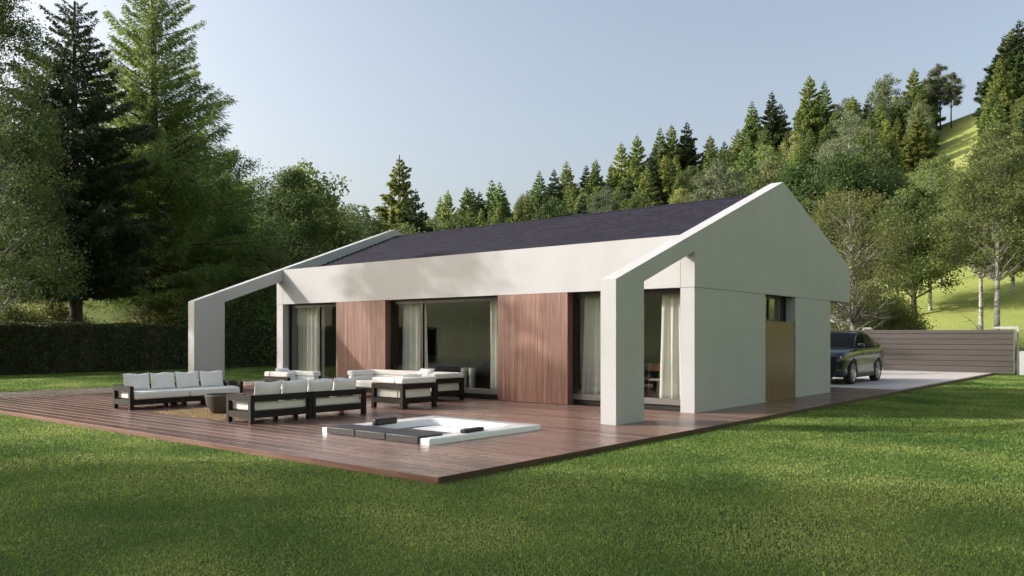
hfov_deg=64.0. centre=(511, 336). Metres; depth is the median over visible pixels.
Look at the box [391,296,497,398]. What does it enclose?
window
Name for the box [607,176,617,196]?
spruce tree
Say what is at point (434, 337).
television
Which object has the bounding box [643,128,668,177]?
spruce tree
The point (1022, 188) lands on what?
birch tree
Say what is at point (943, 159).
birch tree
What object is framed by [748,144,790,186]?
leafy tree
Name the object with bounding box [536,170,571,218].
spruce tree
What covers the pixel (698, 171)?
spruce tree
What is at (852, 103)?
spruce tree
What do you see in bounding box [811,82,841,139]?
spruce tree
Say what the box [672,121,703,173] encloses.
spruce tree
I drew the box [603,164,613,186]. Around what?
spruce tree
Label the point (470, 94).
sky
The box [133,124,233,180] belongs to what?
leafy tree
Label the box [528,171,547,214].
spruce tree
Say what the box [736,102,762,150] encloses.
spruce tree
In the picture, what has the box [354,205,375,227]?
spruce tree
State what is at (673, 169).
spruce tree
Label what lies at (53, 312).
bush
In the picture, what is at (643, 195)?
spruce tree
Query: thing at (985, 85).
spruce tree
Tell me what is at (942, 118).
spruce tree
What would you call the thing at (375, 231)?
leafy tree
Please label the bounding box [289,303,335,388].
window
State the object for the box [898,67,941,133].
spruce tree
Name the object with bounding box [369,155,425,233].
spruce tree
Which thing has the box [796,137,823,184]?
spruce tree
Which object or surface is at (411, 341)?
curtain
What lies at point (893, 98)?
leafy tree
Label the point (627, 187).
spruce tree
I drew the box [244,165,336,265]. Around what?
leafy tree
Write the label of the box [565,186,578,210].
spruce tree
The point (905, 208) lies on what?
leafy tree
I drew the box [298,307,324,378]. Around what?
curtain
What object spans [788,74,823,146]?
spruce tree
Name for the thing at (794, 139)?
leafy tree
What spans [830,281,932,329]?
bush
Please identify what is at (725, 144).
spruce tree
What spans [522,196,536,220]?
spruce tree
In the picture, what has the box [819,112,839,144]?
spruce tree
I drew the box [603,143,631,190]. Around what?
spruce tree
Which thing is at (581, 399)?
window
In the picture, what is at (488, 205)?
spruce tree
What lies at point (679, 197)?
leafy tree
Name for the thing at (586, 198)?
leafy tree
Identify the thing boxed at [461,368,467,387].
floor vase
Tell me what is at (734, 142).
spruce tree
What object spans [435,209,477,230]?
leafy tree
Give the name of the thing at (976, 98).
pine tree
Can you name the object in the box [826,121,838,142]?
spruce tree
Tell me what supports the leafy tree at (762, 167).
on the grass ground at (948, 312)
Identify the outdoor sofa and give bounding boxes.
[113,370,242,409]
[226,376,365,423]
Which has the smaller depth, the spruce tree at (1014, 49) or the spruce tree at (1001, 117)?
the spruce tree at (1001, 117)
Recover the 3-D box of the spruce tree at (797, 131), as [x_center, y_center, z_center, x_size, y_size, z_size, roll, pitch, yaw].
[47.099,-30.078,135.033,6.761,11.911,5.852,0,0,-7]
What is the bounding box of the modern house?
[188,182,849,424]
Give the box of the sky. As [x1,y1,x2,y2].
[0,0,1023,225]
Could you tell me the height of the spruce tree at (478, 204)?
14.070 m
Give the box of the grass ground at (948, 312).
[0,112,1023,575]
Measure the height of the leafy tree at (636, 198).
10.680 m
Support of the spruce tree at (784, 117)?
on the grass ground at (948, 312)
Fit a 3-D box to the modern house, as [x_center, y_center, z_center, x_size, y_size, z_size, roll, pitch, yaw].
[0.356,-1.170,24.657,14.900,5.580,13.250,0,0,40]
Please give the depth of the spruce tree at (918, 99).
129.69 m
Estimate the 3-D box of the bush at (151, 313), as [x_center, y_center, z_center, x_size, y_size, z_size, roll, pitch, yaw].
[-18.772,-0.184,45.325,6.558,4.753,6.494,0,0,-32]
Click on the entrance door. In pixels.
(779, 336)
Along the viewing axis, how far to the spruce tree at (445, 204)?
147.02 m
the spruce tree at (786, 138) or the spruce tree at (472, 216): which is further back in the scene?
the spruce tree at (786, 138)
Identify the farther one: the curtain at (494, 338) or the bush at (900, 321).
the bush at (900, 321)
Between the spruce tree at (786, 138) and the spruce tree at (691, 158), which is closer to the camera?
the spruce tree at (786, 138)
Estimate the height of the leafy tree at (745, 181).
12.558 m
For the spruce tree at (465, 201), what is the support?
on the grass ground at (948, 312)
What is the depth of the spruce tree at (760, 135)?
130.38 m
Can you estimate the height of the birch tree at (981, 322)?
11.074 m
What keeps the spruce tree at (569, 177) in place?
on the grass ground at (948, 312)
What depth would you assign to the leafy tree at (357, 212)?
76.36 m
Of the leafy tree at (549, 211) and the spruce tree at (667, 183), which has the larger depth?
the spruce tree at (667, 183)
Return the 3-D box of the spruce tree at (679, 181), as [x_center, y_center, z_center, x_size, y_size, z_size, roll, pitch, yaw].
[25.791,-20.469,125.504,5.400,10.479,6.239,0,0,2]
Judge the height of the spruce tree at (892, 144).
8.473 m
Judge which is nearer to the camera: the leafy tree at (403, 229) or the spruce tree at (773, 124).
the leafy tree at (403, 229)
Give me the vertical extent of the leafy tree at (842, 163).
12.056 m
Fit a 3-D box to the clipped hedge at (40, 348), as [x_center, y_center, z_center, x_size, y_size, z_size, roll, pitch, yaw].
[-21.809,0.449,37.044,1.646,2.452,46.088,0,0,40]
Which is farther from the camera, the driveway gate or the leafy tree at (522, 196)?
the leafy tree at (522, 196)
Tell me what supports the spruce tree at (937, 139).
on the grass ground at (948, 312)
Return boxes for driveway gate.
[830,330,1014,373]
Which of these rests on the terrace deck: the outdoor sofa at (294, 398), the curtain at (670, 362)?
the outdoor sofa at (294, 398)
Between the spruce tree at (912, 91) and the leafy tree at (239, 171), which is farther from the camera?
the spruce tree at (912, 91)
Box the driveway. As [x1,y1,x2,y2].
[830,370,988,389]
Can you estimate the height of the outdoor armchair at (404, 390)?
0.777 m
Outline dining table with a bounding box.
[644,365,647,393]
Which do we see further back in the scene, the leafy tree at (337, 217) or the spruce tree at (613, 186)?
the spruce tree at (613, 186)
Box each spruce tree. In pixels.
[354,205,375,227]
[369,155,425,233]
[401,188,433,233]
[434,196,442,218]
[438,190,456,225]
[456,188,478,222]
[463,189,480,214]
[463,207,476,224]
[465,206,478,226]
[474,191,489,222]
[477,208,486,225]
[480,180,500,216]
[484,183,513,222]
[486,203,503,223]
[491,207,504,223]
[509,197,524,221]
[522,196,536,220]
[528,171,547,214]
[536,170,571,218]
[556,162,579,198]
[561,193,567,208]
[563,181,576,201]
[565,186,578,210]
[574,193,589,214]
[578,164,589,194]
[579,169,602,198]
[586,160,606,192]
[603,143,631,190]
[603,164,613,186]
[605,187,621,211]
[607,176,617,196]
[609,179,631,205]
[620,173,639,206]
[621,136,648,182]
[623,157,641,195]
[632,166,662,206]
[635,153,670,204]
[639,190,649,206]
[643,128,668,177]
[650,123,685,174]
[658,156,674,203]
[665,157,677,185]
[669,169,687,199]
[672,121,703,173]
[673,155,682,175]
[689,170,700,195]
[698,136,718,169]
[701,141,717,183]
[718,140,729,160]
[728,138,752,161]
[729,129,746,155]
[733,139,761,194]
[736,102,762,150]
[739,122,758,152]
[753,125,777,161]
[753,132,776,166]
[754,93,789,153]
[772,133,781,153]
[776,104,792,137]
[778,131,793,162]
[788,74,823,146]
[788,151,801,178]
[789,140,807,162]
[791,119,806,145]
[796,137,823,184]
[802,129,815,156]
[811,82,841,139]
[816,130,827,155]
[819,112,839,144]
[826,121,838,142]
[838,95,865,146]
[851,129,877,164]
[861,99,875,121]
[864,112,879,141]
[872,103,891,133]
[876,118,905,170]
[879,132,907,182]
[888,99,906,132]
[892,117,908,164]
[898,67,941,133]
[899,107,937,171]
[902,92,939,140]
[909,100,940,150]
[919,78,945,127]
[971,54,1002,120]
[974,80,995,124]
[976,89,1012,147]
[977,35,1009,104]
[977,56,1020,139]
[979,102,1010,174]
[988,20,1023,98]
[995,30,1013,62]
[1006,50,1023,112]
[1010,96,1023,132]
[1016,107,1023,145]
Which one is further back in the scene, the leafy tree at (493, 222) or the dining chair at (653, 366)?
the leafy tree at (493, 222)
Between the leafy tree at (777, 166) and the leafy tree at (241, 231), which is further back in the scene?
the leafy tree at (777, 166)
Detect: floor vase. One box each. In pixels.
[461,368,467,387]
[468,368,475,387]
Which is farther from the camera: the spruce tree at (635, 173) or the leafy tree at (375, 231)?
the spruce tree at (635, 173)
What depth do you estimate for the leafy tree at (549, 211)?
110.65 m
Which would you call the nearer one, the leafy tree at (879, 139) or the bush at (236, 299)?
the bush at (236, 299)
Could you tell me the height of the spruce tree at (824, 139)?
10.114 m
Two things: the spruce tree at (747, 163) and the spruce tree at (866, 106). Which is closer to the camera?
the spruce tree at (747, 163)
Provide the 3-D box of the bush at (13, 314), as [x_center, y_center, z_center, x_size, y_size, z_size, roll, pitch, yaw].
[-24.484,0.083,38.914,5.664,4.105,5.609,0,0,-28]
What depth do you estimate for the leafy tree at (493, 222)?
111.68 m
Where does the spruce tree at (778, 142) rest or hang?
on the grass ground at (948, 312)
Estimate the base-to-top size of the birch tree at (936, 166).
10.492 m
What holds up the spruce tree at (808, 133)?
on the grass ground at (948, 312)
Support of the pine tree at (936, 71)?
on the grass ground at (948, 312)
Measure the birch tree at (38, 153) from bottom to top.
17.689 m
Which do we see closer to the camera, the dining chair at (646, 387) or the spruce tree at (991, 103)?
the dining chair at (646, 387)
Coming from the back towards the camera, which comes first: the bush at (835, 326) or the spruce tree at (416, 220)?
the spruce tree at (416, 220)
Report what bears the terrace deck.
on the grass ground at (948, 312)
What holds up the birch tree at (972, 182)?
on the grass ground at (948, 312)
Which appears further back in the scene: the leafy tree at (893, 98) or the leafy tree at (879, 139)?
the leafy tree at (893, 98)
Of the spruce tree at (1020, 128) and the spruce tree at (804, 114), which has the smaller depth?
the spruce tree at (1020, 128)
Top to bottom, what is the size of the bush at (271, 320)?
5.185 m
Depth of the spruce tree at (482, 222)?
139.19 m
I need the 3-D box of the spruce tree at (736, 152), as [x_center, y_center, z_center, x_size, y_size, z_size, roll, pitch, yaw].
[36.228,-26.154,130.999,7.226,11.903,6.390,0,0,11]
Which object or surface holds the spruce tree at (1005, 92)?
on the grass ground at (948, 312)
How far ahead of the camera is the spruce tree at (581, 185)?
147.07 m
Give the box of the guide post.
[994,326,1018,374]
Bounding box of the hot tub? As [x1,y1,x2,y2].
[322,416,539,445]
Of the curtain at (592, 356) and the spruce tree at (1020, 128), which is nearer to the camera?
the curtain at (592, 356)
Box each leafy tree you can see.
[0,117,22,259]
[91,165,304,318]
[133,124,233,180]
[158,274,231,336]
[194,140,289,226]
[220,209,309,272]
[228,247,297,327]
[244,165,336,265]
[260,157,372,262]
[323,220,367,246]
[344,203,389,239]
[365,225,383,237]
[387,220,425,234]
[418,217,448,232]
[426,217,447,229]
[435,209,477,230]
[487,216,502,224]
[512,191,532,215]
[526,195,576,220]
[565,192,601,214]
[583,185,627,213]
[618,191,650,209]
[668,187,692,203]
[672,165,697,193]
[684,158,753,201]
[690,145,756,200]
[721,165,756,197]
[747,159,816,194]
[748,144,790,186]
[753,161,776,188]
[769,155,860,243]
[777,134,814,162]
[791,145,905,266]
[805,136,870,183]
[815,110,883,155]
[826,98,866,134]
[844,146,924,254]
[856,126,885,151]
[860,72,912,126]
[862,184,973,313]
[880,163,913,188]
[888,95,900,104]
[902,102,936,143]
[1009,96,1023,127]
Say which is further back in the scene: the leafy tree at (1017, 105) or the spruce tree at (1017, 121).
the leafy tree at (1017, 105)
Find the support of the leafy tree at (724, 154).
on the grass ground at (948, 312)
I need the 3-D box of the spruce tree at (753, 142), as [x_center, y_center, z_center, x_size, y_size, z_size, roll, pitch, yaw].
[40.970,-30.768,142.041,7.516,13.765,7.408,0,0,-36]
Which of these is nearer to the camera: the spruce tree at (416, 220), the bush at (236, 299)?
the bush at (236, 299)
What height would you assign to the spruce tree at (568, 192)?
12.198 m
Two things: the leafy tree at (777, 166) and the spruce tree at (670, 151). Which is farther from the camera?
the spruce tree at (670, 151)
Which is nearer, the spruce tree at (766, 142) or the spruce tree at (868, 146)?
the spruce tree at (868, 146)
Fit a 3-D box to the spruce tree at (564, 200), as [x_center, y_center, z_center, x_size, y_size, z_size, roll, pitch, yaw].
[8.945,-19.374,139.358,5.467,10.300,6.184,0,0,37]
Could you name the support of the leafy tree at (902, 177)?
on the grass ground at (948, 312)
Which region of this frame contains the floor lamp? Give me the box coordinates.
[468,322,470,380]
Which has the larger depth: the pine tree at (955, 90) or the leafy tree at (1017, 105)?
the pine tree at (955, 90)
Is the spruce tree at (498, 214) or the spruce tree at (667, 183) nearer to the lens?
the spruce tree at (498, 214)
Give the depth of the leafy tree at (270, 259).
48.93 m
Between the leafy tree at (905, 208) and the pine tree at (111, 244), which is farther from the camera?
the leafy tree at (905, 208)
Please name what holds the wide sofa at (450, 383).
on the terrace deck
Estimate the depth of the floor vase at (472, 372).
22.52 m
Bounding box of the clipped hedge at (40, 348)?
[0,320,276,374]
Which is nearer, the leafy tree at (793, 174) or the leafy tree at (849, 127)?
the leafy tree at (793, 174)
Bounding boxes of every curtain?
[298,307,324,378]
[402,303,427,370]
[490,301,497,388]
[583,297,600,394]
[659,294,679,398]
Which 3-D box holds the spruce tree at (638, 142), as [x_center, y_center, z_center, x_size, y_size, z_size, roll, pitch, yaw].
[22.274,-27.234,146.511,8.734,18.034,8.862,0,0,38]
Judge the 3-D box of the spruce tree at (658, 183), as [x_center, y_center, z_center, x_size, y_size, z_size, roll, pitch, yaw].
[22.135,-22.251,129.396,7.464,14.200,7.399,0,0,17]
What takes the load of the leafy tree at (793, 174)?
on the grass ground at (948, 312)
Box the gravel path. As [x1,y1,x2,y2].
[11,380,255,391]
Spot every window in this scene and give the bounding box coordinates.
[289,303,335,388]
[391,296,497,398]
[573,288,679,410]
[765,296,785,321]
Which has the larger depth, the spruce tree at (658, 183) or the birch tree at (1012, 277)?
the spruce tree at (658, 183)
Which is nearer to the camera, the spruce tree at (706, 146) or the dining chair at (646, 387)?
the dining chair at (646, 387)
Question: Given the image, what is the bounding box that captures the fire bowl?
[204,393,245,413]
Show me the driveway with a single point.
(897, 380)
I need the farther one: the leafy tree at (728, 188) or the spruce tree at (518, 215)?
the spruce tree at (518, 215)
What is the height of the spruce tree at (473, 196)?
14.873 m
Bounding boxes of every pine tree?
[0,0,175,325]
[922,77,943,111]
[923,63,952,129]
[940,72,965,127]
[973,81,983,100]
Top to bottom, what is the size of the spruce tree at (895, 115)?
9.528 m
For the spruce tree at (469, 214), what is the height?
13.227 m
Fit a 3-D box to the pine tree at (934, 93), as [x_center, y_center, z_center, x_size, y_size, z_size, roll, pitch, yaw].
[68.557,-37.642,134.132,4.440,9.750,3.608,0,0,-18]
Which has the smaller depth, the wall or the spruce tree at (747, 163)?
the wall
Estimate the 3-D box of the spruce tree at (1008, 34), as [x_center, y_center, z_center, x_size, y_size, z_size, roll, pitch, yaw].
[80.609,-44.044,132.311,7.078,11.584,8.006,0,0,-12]
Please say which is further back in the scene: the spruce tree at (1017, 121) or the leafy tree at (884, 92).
the leafy tree at (884, 92)
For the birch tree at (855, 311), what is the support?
on the grass ground at (948, 312)
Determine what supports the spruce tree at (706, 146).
on the grass ground at (948, 312)
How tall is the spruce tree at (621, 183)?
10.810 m
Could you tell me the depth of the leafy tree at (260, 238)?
59.95 m
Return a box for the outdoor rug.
[153,408,245,420]
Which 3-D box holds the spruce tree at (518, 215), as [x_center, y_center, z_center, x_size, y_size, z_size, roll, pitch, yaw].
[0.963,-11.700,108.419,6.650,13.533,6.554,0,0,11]
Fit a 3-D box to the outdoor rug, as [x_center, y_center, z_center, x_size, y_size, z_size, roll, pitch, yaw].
[-5.930,1.618,17.364,2.716,0.084,2.164,0,0,40]
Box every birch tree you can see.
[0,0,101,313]
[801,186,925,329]
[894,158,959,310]
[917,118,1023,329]
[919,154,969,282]
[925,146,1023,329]
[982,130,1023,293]
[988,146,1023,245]
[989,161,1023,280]
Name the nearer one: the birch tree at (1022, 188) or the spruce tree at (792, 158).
the birch tree at (1022, 188)
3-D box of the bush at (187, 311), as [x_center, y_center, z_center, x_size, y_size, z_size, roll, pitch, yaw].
[-17.809,-0.350,46.873,7.085,5.185,7.155,0,0,8]
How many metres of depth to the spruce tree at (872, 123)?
127.71 m
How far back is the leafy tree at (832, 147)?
77.24 m
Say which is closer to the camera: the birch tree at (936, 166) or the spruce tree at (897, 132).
the birch tree at (936, 166)
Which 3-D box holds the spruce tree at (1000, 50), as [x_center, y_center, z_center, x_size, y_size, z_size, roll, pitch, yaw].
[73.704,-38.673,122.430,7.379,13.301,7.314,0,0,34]
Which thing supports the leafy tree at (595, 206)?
on the grass ground at (948, 312)
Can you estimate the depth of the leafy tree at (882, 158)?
69.97 m
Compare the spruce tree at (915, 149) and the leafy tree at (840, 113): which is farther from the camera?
the leafy tree at (840, 113)
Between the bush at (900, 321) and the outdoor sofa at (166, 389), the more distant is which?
the bush at (900, 321)
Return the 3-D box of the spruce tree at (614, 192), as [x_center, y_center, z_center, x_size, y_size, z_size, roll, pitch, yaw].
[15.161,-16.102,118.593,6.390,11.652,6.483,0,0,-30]
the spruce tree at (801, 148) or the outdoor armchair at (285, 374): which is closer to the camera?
the outdoor armchair at (285, 374)
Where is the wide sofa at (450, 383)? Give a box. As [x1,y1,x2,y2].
[347,368,463,401]
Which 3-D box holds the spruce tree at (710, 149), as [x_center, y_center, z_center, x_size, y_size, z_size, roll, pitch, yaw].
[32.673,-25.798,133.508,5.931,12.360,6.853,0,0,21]
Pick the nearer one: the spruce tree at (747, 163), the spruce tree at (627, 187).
the spruce tree at (747, 163)
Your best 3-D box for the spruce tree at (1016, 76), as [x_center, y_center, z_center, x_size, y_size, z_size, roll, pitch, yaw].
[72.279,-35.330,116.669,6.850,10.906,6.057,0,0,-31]
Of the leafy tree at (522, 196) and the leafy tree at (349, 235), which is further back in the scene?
the leafy tree at (522, 196)
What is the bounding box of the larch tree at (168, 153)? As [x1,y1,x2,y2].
[51,0,285,323]
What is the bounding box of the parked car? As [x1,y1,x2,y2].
[830,330,883,383]
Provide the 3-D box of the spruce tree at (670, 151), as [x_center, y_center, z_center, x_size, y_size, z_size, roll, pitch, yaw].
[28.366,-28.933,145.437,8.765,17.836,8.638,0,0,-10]
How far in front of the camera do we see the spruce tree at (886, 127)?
120.94 m
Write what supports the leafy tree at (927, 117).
on the grass ground at (948, 312)
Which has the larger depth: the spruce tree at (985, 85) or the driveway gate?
the spruce tree at (985, 85)
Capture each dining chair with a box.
[644,378,647,397]
[648,363,659,397]
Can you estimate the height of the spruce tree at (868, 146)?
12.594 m
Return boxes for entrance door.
[765,321,794,401]
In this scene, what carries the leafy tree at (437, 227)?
on the grass ground at (948, 312)
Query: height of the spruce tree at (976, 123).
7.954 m
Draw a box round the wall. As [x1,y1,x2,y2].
[1019,351,1023,374]
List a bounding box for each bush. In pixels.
[0,299,52,324]
[4,300,104,325]
[36,303,103,322]
[110,292,187,326]
[124,288,254,326]
[185,281,276,324]
[225,288,276,366]
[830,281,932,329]
[830,291,879,329]
[848,303,936,329]
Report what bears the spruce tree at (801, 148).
on the grass ground at (948, 312)
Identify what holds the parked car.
on the driveway
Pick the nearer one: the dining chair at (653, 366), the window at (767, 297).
the dining chair at (653, 366)
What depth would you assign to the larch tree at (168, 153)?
44.71 m
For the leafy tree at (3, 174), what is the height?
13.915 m
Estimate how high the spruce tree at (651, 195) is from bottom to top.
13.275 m
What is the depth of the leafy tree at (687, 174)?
128.95 m
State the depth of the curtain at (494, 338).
21.36 m
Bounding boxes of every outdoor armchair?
[264,368,320,393]
[371,373,436,409]
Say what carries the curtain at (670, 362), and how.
hanging from the modern house
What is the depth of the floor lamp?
27.03 m
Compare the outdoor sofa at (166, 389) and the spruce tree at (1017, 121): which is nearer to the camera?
the outdoor sofa at (166, 389)
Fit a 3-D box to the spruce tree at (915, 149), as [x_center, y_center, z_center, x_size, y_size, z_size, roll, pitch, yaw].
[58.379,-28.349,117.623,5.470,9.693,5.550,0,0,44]
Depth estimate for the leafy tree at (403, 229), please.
66.58 m
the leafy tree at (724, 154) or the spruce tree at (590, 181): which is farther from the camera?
the spruce tree at (590, 181)
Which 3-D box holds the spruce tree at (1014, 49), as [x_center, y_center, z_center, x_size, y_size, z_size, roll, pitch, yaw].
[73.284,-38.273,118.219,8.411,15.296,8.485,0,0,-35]
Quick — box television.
[427,323,440,353]
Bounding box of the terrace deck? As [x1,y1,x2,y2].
[0,373,994,484]
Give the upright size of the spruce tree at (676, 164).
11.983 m
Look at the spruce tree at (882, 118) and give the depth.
130.11 m
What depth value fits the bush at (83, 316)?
44.22 m
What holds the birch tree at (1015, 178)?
on the grass ground at (948, 312)
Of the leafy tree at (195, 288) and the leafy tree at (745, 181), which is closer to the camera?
the leafy tree at (195, 288)
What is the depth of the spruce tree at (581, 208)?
121.45 m
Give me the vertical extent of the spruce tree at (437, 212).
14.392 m
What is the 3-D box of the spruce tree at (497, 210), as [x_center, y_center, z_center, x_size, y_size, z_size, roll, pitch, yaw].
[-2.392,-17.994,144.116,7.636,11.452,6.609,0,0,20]
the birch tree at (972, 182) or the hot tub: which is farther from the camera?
the birch tree at (972, 182)

